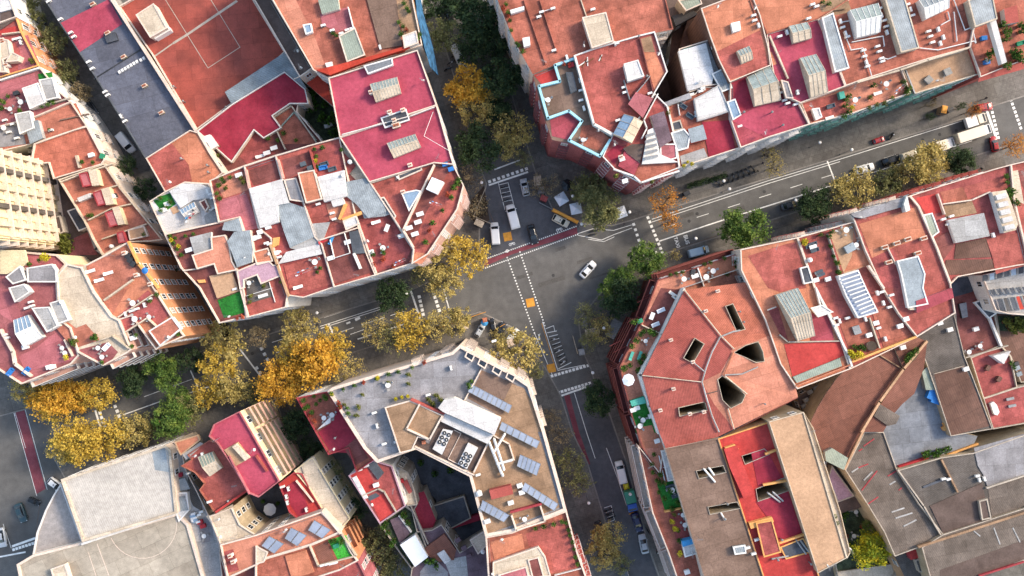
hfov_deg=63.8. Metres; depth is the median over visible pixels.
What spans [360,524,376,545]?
plane tree
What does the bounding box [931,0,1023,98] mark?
apartment building
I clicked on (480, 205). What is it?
shrub bed
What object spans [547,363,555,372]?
crossing pad
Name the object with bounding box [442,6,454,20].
parked car
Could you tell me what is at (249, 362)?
road marking
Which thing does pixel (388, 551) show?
plane tree
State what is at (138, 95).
school building
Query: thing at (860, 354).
potted plant
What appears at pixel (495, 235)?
delivery van
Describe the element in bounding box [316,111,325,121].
potted plant
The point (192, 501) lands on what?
building
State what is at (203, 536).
garden table
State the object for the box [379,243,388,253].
garden table
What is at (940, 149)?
plane tree
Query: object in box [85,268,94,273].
sun lounger
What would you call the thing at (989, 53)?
potted plant
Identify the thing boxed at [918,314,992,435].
workshop building
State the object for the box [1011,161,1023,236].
apartment building
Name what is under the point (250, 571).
apartment building
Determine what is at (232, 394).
plane tree
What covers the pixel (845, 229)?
garden table
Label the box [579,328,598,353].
plane tree
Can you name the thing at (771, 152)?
plane tree
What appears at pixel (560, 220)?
parked car
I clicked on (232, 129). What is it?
building
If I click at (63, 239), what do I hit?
potted plant
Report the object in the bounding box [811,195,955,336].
apartment building
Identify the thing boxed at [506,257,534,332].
crossing marking
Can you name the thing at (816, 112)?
apartment building
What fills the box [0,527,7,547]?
parked car
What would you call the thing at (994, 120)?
crossing marking
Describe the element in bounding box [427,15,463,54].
plane tree
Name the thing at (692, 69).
apartment building
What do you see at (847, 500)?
building
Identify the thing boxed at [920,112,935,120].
plane tree
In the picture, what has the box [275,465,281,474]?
window
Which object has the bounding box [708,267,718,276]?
garden table
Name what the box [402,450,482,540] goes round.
building
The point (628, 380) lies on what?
parasol
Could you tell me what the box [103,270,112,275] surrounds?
sun lounger
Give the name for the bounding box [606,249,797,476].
apartment building
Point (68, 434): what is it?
plane tree
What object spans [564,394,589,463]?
bike lane
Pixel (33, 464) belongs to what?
bike lane
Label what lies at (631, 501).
box truck
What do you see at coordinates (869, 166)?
parked car
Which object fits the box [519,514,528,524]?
garden table
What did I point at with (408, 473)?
building
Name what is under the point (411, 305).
road patch
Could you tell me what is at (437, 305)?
crossing marking
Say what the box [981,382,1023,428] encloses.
building
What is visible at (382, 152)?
apartment building
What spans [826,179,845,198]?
plane tree
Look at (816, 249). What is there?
outdoor sofa
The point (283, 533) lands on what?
apartment building
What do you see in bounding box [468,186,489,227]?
planting bed
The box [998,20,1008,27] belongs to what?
potted plant
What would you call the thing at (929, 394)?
storage box
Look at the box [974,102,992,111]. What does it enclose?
parked car
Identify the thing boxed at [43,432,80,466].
plane tree
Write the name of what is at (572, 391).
road marking
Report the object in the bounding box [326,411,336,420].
garden table
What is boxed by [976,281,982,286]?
window
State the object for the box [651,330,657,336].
potted plant
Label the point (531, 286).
crossing marking
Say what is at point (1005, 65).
potted plant
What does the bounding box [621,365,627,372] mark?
potted plant
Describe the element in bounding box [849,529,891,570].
plane tree
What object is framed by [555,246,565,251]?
road patch
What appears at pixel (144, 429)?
plane tree
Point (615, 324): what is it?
terrace pergola
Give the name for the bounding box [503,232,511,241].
crossing pad
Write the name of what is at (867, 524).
plane tree
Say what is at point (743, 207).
road patch
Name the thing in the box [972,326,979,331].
storage box
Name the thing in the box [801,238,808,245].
potted plant
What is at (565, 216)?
road barrier
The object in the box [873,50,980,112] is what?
apartment building
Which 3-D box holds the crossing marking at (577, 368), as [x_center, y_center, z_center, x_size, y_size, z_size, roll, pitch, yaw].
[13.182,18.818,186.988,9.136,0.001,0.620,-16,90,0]
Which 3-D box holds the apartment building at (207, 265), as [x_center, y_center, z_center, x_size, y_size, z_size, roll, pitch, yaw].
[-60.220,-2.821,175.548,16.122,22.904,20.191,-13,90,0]
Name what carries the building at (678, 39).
on the road at (492, 290)
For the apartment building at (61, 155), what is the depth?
175.38 m
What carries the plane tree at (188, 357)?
on the road at (492, 290)
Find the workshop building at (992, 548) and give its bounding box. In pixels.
[916,507,1023,575]
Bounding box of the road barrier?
[552,208,578,223]
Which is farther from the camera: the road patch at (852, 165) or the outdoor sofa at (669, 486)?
the road patch at (852, 165)
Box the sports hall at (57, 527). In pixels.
[33,483,81,553]
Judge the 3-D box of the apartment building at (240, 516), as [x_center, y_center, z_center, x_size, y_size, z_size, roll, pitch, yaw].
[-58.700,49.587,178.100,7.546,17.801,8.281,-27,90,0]
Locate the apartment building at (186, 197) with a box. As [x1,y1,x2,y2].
[149,182,217,233]
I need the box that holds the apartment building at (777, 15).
[749,0,849,34]
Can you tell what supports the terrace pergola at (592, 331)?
on the pavement at (597, 359)
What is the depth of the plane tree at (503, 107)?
180.16 m
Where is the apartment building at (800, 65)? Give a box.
[766,19,844,103]
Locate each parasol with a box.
[142,267,147,273]
[264,503,275,515]
[507,338,514,346]
[561,179,571,190]
[622,374,634,385]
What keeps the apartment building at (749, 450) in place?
on the road at (492, 290)
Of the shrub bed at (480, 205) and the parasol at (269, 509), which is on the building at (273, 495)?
the parasol at (269, 509)
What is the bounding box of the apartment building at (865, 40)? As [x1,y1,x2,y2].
[819,0,1006,88]
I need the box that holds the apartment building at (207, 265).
[164,218,267,322]
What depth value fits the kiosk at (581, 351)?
184.65 m
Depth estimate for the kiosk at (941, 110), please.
184.68 m
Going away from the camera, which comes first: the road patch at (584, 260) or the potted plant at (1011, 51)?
the potted plant at (1011, 51)
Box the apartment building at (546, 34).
[488,0,672,94]
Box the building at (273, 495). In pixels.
[246,482,288,518]
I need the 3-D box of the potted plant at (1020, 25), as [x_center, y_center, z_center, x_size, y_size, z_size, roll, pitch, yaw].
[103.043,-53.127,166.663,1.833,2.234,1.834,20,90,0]
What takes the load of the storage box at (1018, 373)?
on the building at (1014, 343)
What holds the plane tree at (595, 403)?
on the road at (601, 434)
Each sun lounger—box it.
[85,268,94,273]
[94,277,103,282]
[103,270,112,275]
[258,293,267,297]
[293,284,302,289]
[371,219,380,224]
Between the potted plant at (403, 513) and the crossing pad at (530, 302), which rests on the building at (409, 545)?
the potted plant at (403, 513)
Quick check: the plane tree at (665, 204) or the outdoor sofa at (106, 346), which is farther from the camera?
the plane tree at (665, 204)
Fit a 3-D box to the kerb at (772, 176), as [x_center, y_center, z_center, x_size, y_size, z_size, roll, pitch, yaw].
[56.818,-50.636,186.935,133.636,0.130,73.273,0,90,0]
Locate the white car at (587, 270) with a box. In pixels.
[579,260,596,278]
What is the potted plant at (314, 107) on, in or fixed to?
on the low building at (318, 85)
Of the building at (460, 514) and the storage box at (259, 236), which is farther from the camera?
the building at (460, 514)
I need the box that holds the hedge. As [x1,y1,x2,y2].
[687,171,726,188]
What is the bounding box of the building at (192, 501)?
[172,432,220,575]
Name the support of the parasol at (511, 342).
on the pavement at (583, 515)
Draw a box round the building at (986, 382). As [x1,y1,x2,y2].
[966,348,1016,398]
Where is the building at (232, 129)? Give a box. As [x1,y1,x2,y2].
[197,72,313,162]
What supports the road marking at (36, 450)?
on the road at (492, 290)
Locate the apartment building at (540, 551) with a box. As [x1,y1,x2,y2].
[485,493,590,575]
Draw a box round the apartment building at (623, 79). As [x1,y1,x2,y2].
[576,31,667,143]
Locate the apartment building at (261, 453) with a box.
[209,397,304,497]
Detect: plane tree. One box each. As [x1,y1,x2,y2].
[7,379,46,407]
[24,378,78,423]
[26,0,44,10]
[28,8,47,30]
[38,20,69,55]
[40,395,72,429]
[43,415,107,468]
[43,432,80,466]
[53,381,96,418]
[54,57,79,83]
[70,81,94,101]
[77,376,121,411]
[81,414,131,461]
[108,410,132,439]
[113,411,155,450]
[114,363,147,399]
[115,153,137,176]
[133,176,156,201]
[136,408,162,436]
[141,350,182,392]
[150,397,193,442]
[157,383,193,410]
[172,391,204,429]
[175,344,207,372]
[191,375,227,409]
[196,342,240,383]
[199,320,248,362]
[214,369,252,406]
[239,378,267,406]
[242,326,269,350]
[250,355,304,408]
[272,335,302,366]
[278,306,320,348]
[280,408,312,444]
[286,336,345,391]
[296,436,324,461]
[311,326,354,361]
[330,460,343,480]
[332,354,366,381]
[341,482,353,495]
[351,495,368,520]
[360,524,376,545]
[361,312,394,350]
[362,524,395,563]
[373,276,413,315]
[374,323,408,357]
[375,553,409,575]
[391,308,430,353]
[407,268,426,285]
[409,238,458,282]
[415,310,454,342]
[422,0,449,19]
[423,265,466,301]
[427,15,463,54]
[435,0,471,19]
[438,303,471,337]
[442,62,491,107]
[445,0,500,46]
[445,234,490,279]
[454,85,496,128]
[454,119,502,175]
[456,34,490,67]
[456,163,485,189]
[463,188,490,219]
[474,23,510,63]
[478,56,526,101]
[484,94,513,126]
[488,326,547,372]
[488,328,510,350]
[490,110,535,151]
[498,132,520,163]
[514,148,534,169]
[524,173,548,196]
[528,360,544,380]
[540,173,559,196]
[543,408,561,422]
[544,421,574,449]
[553,443,584,474]
[560,467,595,497]
[569,176,589,205]
[570,301,603,330]
[574,171,609,210]
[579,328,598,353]
[579,378,616,418]
[582,186,622,233]
[584,536,620,571]
[588,312,614,343]
[588,520,627,554]
[596,275,618,302]
[599,275,643,319]
[606,265,638,291]
[607,551,635,575]
[624,238,670,280]
[648,182,688,224]
[658,212,682,231]
[669,248,681,260]
[712,206,772,249]
[761,145,780,162]
[764,153,787,178]
[792,183,832,224]
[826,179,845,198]
[829,165,876,208]
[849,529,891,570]
[859,519,875,534]
[870,165,903,198]
[883,162,909,184]
[898,140,949,184]
[914,139,950,174]
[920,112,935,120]
[921,96,938,108]
[942,144,978,174]
[951,101,966,110]
[961,102,983,118]
[1000,130,1023,159]
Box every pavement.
[0,0,228,414]
[50,386,297,492]
[223,5,485,341]
[276,313,618,575]
[487,4,1023,224]
[579,141,1023,575]
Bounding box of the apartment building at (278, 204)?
[244,156,352,297]
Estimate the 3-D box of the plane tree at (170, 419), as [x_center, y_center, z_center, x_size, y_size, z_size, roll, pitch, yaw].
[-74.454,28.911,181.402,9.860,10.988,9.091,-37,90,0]
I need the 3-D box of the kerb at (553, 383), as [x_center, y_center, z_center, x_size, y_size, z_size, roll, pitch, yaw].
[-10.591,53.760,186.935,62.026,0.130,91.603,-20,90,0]
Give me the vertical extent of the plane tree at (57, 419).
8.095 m
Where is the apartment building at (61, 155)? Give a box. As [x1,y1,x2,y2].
[31,126,127,179]
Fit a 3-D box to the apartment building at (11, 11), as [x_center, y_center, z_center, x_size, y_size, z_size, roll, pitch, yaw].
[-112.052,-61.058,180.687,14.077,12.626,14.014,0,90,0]
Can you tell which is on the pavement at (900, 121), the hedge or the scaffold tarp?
the hedge
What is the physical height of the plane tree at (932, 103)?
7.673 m
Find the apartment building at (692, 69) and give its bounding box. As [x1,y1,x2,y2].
[666,40,731,98]
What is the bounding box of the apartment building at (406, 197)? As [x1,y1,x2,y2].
[370,162,470,266]
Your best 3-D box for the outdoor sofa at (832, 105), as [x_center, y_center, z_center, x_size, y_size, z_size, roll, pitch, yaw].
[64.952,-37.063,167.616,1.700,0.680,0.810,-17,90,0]
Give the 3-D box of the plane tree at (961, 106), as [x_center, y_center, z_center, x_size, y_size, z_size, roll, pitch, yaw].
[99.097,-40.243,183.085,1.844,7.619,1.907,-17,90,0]
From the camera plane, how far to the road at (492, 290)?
187.00 m
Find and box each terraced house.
[215,104,323,171]
[279,471,320,517]
[294,450,360,525]
[296,382,373,472]
[348,454,407,523]
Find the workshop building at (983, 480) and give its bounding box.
[896,424,1023,547]
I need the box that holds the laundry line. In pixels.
[185,209,196,222]
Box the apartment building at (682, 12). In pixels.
[665,0,720,41]
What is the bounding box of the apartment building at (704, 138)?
[664,84,741,177]
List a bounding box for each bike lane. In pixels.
[15,410,44,493]
[484,227,577,265]
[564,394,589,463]
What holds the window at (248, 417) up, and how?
in the apartment building at (261, 453)
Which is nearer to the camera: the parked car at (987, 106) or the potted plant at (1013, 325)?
the potted plant at (1013, 325)
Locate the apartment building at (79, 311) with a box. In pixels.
[32,264,168,368]
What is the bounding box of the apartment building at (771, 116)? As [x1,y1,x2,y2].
[719,66,809,162]
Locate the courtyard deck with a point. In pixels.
(913, 432)
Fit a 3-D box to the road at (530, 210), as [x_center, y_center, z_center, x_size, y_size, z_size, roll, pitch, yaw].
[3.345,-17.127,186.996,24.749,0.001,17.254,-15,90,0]
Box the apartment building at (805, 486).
[759,404,846,572]
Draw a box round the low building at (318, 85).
[305,75,336,140]
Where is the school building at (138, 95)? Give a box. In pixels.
[45,0,193,158]
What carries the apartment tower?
on the road at (492, 290)
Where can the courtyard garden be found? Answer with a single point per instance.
(846, 566)
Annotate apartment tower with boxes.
[0,148,66,252]
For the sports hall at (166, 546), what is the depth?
174.09 m
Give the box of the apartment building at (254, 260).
[209,166,311,317]
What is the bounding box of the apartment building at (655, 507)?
[624,436,701,575]
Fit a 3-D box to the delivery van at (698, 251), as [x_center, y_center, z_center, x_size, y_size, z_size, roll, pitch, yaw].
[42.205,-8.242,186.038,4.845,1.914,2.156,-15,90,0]
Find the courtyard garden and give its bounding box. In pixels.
[833,508,895,575]
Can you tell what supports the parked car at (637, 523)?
on the road at (601, 434)
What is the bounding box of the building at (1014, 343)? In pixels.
[995,313,1023,382]
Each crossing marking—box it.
[12,541,34,550]
[418,295,424,315]
[433,296,440,311]
[485,234,577,268]
[488,167,527,182]
[488,226,576,257]
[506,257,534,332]
[519,251,544,325]
[550,364,588,376]
[559,382,590,392]
[646,216,663,253]
[991,111,999,138]
[1010,100,1021,129]
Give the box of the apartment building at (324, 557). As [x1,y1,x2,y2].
[255,514,370,575]
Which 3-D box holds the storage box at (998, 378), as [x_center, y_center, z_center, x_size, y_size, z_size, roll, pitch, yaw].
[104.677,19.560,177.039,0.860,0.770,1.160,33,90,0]
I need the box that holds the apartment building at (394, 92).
[328,50,443,136]
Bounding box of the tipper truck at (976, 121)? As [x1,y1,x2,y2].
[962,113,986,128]
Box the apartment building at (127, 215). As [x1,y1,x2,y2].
[58,163,168,255]
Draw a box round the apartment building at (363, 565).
[325,539,381,575]
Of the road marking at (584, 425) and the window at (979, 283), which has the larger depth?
the road marking at (584, 425)
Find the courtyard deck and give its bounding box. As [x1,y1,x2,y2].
[883,366,978,467]
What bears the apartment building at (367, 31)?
on the road at (492, 290)
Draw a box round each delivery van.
[114,131,136,153]
[451,43,465,64]
[490,222,499,244]
[506,204,519,229]
[615,460,627,484]
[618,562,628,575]
[687,246,708,257]
[899,148,918,162]
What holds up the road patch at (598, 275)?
on the road at (492, 290)
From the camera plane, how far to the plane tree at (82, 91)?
180.92 m
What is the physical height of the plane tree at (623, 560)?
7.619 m
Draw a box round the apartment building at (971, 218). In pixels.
[883,164,1023,283]
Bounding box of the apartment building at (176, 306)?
[82,241,219,349]
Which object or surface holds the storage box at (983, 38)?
on the apartment building at (1011, 12)
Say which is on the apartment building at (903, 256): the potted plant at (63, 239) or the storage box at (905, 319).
the storage box at (905, 319)
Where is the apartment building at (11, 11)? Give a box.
[0,0,44,29]
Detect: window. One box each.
[22,23,29,31]
[37,56,45,63]
[93,132,101,139]
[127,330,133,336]
[245,415,252,423]
[255,432,262,441]
[265,449,271,457]
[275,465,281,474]
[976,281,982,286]
[982,298,989,304]
[1013,287,1020,292]
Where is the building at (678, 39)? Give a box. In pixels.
[655,11,698,101]
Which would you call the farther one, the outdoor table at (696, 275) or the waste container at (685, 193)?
the waste container at (685, 193)
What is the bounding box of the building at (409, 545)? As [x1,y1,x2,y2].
[380,507,427,568]
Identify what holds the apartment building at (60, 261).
on the road at (492, 290)
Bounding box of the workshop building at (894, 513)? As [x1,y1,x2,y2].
[836,432,940,555]
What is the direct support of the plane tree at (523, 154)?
on the road at (492, 290)
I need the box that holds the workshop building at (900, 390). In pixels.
[844,337,927,469]
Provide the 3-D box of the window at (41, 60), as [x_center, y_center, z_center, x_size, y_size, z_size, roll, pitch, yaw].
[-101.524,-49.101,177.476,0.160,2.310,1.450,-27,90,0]
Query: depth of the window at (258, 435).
168.00 m
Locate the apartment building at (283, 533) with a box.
[220,507,352,575]
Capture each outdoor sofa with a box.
[5,367,14,375]
[21,366,30,374]
[101,342,110,350]
[318,165,327,170]
[319,161,328,165]
[327,166,336,171]
[651,321,659,327]
[656,307,665,313]
[665,484,674,489]
[679,102,687,109]
[685,112,694,119]
[810,247,819,252]
[826,103,835,108]
[1015,40,1023,46]
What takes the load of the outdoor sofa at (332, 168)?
on the apartment building at (331, 197)
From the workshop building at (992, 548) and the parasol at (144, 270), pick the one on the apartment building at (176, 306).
the parasol at (144, 270)
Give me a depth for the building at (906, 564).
179.34 m
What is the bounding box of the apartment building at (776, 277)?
[731,237,850,388]
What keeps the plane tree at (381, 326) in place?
on the road at (492, 290)
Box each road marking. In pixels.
[0,551,25,556]
[12,537,35,546]
[14,415,36,495]
[25,410,46,487]
[123,401,159,414]
[238,348,261,377]
[320,307,379,326]
[323,309,379,327]
[410,291,419,318]
[489,171,527,185]
[494,160,519,169]
[561,386,585,395]
[574,393,594,456]
[653,113,985,218]
[653,161,839,221]
[659,186,829,241]
[848,141,970,180]
[986,111,996,137]
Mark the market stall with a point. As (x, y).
(543, 198)
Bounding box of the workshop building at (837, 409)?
[793,349,901,469]
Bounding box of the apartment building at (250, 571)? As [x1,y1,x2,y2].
[219,552,254,575]
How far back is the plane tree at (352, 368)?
180.45 m
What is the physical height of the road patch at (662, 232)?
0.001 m
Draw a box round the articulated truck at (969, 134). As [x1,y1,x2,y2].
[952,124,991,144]
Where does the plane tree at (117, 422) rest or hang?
on the road at (492, 290)
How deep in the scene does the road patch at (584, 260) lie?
186.99 m
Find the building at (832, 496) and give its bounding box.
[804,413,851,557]
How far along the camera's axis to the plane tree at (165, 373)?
180.04 m
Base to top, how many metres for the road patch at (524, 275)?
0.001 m
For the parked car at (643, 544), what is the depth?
186.03 m
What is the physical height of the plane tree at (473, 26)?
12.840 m
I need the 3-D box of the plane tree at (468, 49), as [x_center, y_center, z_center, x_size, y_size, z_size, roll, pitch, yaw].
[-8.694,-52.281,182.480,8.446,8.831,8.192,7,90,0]
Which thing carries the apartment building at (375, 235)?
on the road at (492, 290)
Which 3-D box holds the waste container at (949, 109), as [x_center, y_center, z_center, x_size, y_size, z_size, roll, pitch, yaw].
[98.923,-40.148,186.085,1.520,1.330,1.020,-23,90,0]
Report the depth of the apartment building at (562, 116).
166.27 m
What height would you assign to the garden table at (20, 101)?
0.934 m
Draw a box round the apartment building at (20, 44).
[0,18,68,79]
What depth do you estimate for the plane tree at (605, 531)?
180.05 m
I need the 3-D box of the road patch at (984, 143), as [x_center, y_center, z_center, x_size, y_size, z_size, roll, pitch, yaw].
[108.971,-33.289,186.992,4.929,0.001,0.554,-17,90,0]
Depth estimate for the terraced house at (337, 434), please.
169.17 m
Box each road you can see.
[0,0,1023,575]
[480,171,586,258]
[562,386,656,575]
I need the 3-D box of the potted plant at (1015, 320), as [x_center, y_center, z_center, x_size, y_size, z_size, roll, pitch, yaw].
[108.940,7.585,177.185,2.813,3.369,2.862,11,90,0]
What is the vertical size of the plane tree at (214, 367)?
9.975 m
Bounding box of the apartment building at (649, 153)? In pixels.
[592,94,679,194]
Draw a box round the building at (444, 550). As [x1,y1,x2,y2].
[406,505,487,575]
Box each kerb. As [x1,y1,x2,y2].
[0,322,229,415]
[49,384,298,477]
[226,1,486,342]
[274,311,607,527]
[485,0,1023,225]
[578,140,1022,575]
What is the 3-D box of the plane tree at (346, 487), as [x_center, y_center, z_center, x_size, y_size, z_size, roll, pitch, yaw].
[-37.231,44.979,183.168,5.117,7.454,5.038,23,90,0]
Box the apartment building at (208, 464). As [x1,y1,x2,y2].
[175,434,246,513]
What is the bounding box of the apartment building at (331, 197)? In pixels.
[275,137,389,286]
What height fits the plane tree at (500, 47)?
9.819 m
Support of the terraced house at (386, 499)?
on the road at (492, 290)
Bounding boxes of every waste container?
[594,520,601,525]
[682,190,690,196]
[946,107,954,113]
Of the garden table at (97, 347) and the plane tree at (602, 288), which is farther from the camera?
the plane tree at (602, 288)
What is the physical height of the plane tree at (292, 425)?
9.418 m
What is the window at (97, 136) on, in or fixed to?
in the apartment building at (61, 155)
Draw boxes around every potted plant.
[40,253,50,261]
[57,234,70,247]
[58,245,74,254]
[59,233,70,243]
[61,239,73,250]
[307,99,318,112]
[309,88,316,98]
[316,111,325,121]
[319,99,328,108]
[324,111,335,124]
[327,124,338,136]
[400,511,407,518]
[417,460,423,466]
[431,470,438,477]
[447,466,454,473]
[450,184,456,190]
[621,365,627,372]
[641,353,647,360]
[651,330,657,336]
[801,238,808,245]
[849,353,857,360]
[856,351,864,358]
[905,353,912,360]
[921,451,929,459]
[932,450,939,457]
[935,448,942,454]
[983,55,992,61]
[985,48,994,56]
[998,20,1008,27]
[1001,27,1012,35]
[1001,34,1011,41]
[1001,61,1011,69]
[1002,316,1012,326]
[1006,323,1017,331]
[1008,47,1018,54]
[1008,326,1019,334]
[1010,52,1020,59]
[1011,316,1023,329]
[1016,21,1023,29]
[1016,56,1023,63]
[1017,26,1023,33]
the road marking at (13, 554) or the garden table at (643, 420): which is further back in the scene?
the road marking at (13, 554)
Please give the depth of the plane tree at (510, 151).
180.75 m
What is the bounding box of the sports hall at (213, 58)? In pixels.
[111,0,308,132]
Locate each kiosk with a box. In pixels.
[474,218,483,227]
[533,176,541,186]
[578,348,584,355]
[936,105,947,115]
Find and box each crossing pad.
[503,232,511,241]
[526,298,534,307]
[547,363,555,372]
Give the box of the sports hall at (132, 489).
[60,433,191,541]
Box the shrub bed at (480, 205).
[471,196,487,216]
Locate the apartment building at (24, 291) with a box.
[0,250,106,386]
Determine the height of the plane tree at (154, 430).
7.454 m
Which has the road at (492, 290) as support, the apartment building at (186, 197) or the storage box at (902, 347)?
the apartment building at (186, 197)
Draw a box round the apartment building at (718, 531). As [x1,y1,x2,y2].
[663,437,762,575]
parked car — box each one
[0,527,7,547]
[14,502,27,522]
[28,496,40,505]
[47,477,60,490]
[86,99,98,114]
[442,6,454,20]
[474,324,485,337]
[489,318,496,331]
[492,321,507,339]
[520,178,529,195]
[527,224,538,244]
[552,214,569,227]
[623,481,629,489]
[631,512,642,531]
[638,533,648,553]
[780,199,798,210]
[854,163,874,173]
[872,136,884,144]
[881,154,899,166]
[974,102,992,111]
[988,136,998,151]
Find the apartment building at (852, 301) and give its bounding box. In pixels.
[767,220,916,368]
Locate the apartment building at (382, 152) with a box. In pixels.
[340,106,458,182]
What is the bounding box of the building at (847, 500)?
[791,385,860,512]
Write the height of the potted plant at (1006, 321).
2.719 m
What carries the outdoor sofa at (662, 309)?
on the apartment building at (711, 367)
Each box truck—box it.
[623,488,637,511]
[934,137,955,152]
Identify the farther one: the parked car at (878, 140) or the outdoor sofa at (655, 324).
the parked car at (878, 140)
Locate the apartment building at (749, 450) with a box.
[718,418,818,575]
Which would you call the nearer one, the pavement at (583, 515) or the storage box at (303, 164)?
the storage box at (303, 164)
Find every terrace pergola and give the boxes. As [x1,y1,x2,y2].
[584,328,600,339]
[604,319,621,338]
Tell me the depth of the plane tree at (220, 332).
179.42 m
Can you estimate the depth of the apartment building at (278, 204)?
165.67 m
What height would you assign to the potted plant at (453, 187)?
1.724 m
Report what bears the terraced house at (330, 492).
on the road at (492, 290)
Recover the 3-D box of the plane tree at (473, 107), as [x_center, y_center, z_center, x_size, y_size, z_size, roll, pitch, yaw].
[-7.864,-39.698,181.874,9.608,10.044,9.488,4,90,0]
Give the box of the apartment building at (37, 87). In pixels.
[0,66,95,134]
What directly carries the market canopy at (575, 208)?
on the pavement at (900, 121)
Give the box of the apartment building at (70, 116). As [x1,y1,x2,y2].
[0,102,112,156]
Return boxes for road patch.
[240,348,265,357]
[315,319,337,327]
[399,299,425,310]
[517,272,532,279]
[538,275,564,286]
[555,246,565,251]
[577,257,592,263]
[590,272,608,278]
[656,230,665,235]
[678,212,693,219]
[733,205,744,210]
[849,162,857,168]
[981,137,1001,145]
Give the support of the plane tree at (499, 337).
on the pavement at (583, 515)
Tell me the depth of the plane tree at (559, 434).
182.06 m
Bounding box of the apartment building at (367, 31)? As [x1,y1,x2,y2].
[273,0,431,84]
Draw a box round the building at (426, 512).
[415,485,437,528]
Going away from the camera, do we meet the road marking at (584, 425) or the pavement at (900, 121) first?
the pavement at (900, 121)
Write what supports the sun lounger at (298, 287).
on the apartment building at (278, 204)
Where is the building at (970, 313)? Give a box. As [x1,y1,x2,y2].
[951,276,1007,357]
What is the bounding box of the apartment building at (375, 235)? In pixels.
[340,139,417,275]
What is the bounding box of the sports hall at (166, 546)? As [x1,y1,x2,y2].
[16,513,205,575]
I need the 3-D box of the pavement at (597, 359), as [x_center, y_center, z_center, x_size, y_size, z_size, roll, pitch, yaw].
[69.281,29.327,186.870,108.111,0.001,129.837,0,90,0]
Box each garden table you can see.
[4,105,13,113]
[16,97,26,107]
[92,343,101,352]
[127,298,139,307]
[130,313,141,324]
[199,531,208,540]
[308,257,320,267]
[320,414,328,422]
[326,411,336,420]
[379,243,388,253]
[383,381,392,390]
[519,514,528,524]
[634,421,644,430]
[638,416,647,425]
[680,274,689,284]
[700,271,710,282]
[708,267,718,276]
[840,226,851,235]
[850,96,860,105]
[880,79,891,89]
[975,341,983,350]
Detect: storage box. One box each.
[12,90,20,95]
[88,152,94,157]
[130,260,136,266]
[200,523,206,528]
[255,234,261,239]
[300,161,306,166]
[333,543,338,548]
[484,518,490,523]
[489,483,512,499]
[683,569,690,574]
[824,276,831,281]
[843,242,856,253]
[865,332,872,337]
[899,345,906,349]
[902,316,909,321]
[924,390,936,400]
[928,393,938,404]
[946,327,953,331]
[962,366,969,371]
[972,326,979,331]
[980,35,987,40]
[984,365,990,370]
[995,376,1001,381]
[1015,371,1022,376]
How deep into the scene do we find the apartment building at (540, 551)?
166.20 m
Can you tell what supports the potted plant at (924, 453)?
on the courtyard deck
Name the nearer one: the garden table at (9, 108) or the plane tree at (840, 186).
the garden table at (9, 108)
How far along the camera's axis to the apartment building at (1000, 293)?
171.48 m
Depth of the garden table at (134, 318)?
164.99 m
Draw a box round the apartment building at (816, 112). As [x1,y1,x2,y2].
[789,70,910,140]
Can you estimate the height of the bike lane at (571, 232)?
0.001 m
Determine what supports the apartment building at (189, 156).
on the road at (492, 290)
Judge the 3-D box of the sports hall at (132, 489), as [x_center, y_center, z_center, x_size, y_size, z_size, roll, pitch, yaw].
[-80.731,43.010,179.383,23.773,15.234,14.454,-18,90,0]
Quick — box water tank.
[476,489,481,496]
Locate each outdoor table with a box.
[185,247,192,252]
[235,172,242,177]
[384,224,389,231]
[405,225,412,230]
[411,231,418,236]
[414,219,421,224]
[416,211,423,216]
[649,312,654,319]
[691,273,698,278]
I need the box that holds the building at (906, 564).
[887,549,921,575]
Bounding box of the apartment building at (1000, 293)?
[966,266,1023,315]
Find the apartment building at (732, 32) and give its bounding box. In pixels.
[686,0,770,83]
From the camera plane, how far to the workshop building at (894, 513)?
175.38 m
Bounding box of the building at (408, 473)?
[396,455,420,510]
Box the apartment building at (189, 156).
[146,130,227,190]
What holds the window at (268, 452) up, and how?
in the apartment building at (261, 453)
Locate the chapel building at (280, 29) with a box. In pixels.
[254,0,316,87]
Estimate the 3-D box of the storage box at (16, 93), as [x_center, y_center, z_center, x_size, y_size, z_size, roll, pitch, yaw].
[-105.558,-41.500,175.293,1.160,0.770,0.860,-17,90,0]
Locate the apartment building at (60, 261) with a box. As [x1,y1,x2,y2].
[24,252,90,270]
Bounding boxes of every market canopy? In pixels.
[554,191,568,206]
[569,203,581,214]
[617,205,627,219]
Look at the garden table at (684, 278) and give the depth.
168.31 m
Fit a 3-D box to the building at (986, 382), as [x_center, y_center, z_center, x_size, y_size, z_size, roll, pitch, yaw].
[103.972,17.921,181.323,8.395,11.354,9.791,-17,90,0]
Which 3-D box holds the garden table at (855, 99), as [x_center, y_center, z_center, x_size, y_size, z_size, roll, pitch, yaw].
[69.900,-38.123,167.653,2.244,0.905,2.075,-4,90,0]
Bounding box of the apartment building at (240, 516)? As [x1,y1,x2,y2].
[206,493,269,543]
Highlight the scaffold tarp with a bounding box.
[415,0,437,74]
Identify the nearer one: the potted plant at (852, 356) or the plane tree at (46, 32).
the potted plant at (852, 356)
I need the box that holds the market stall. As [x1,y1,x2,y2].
[540,194,547,202]
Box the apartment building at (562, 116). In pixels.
[528,55,612,170]
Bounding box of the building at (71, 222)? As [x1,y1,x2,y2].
[56,180,101,261]
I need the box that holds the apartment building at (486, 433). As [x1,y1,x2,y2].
[327,338,566,536]

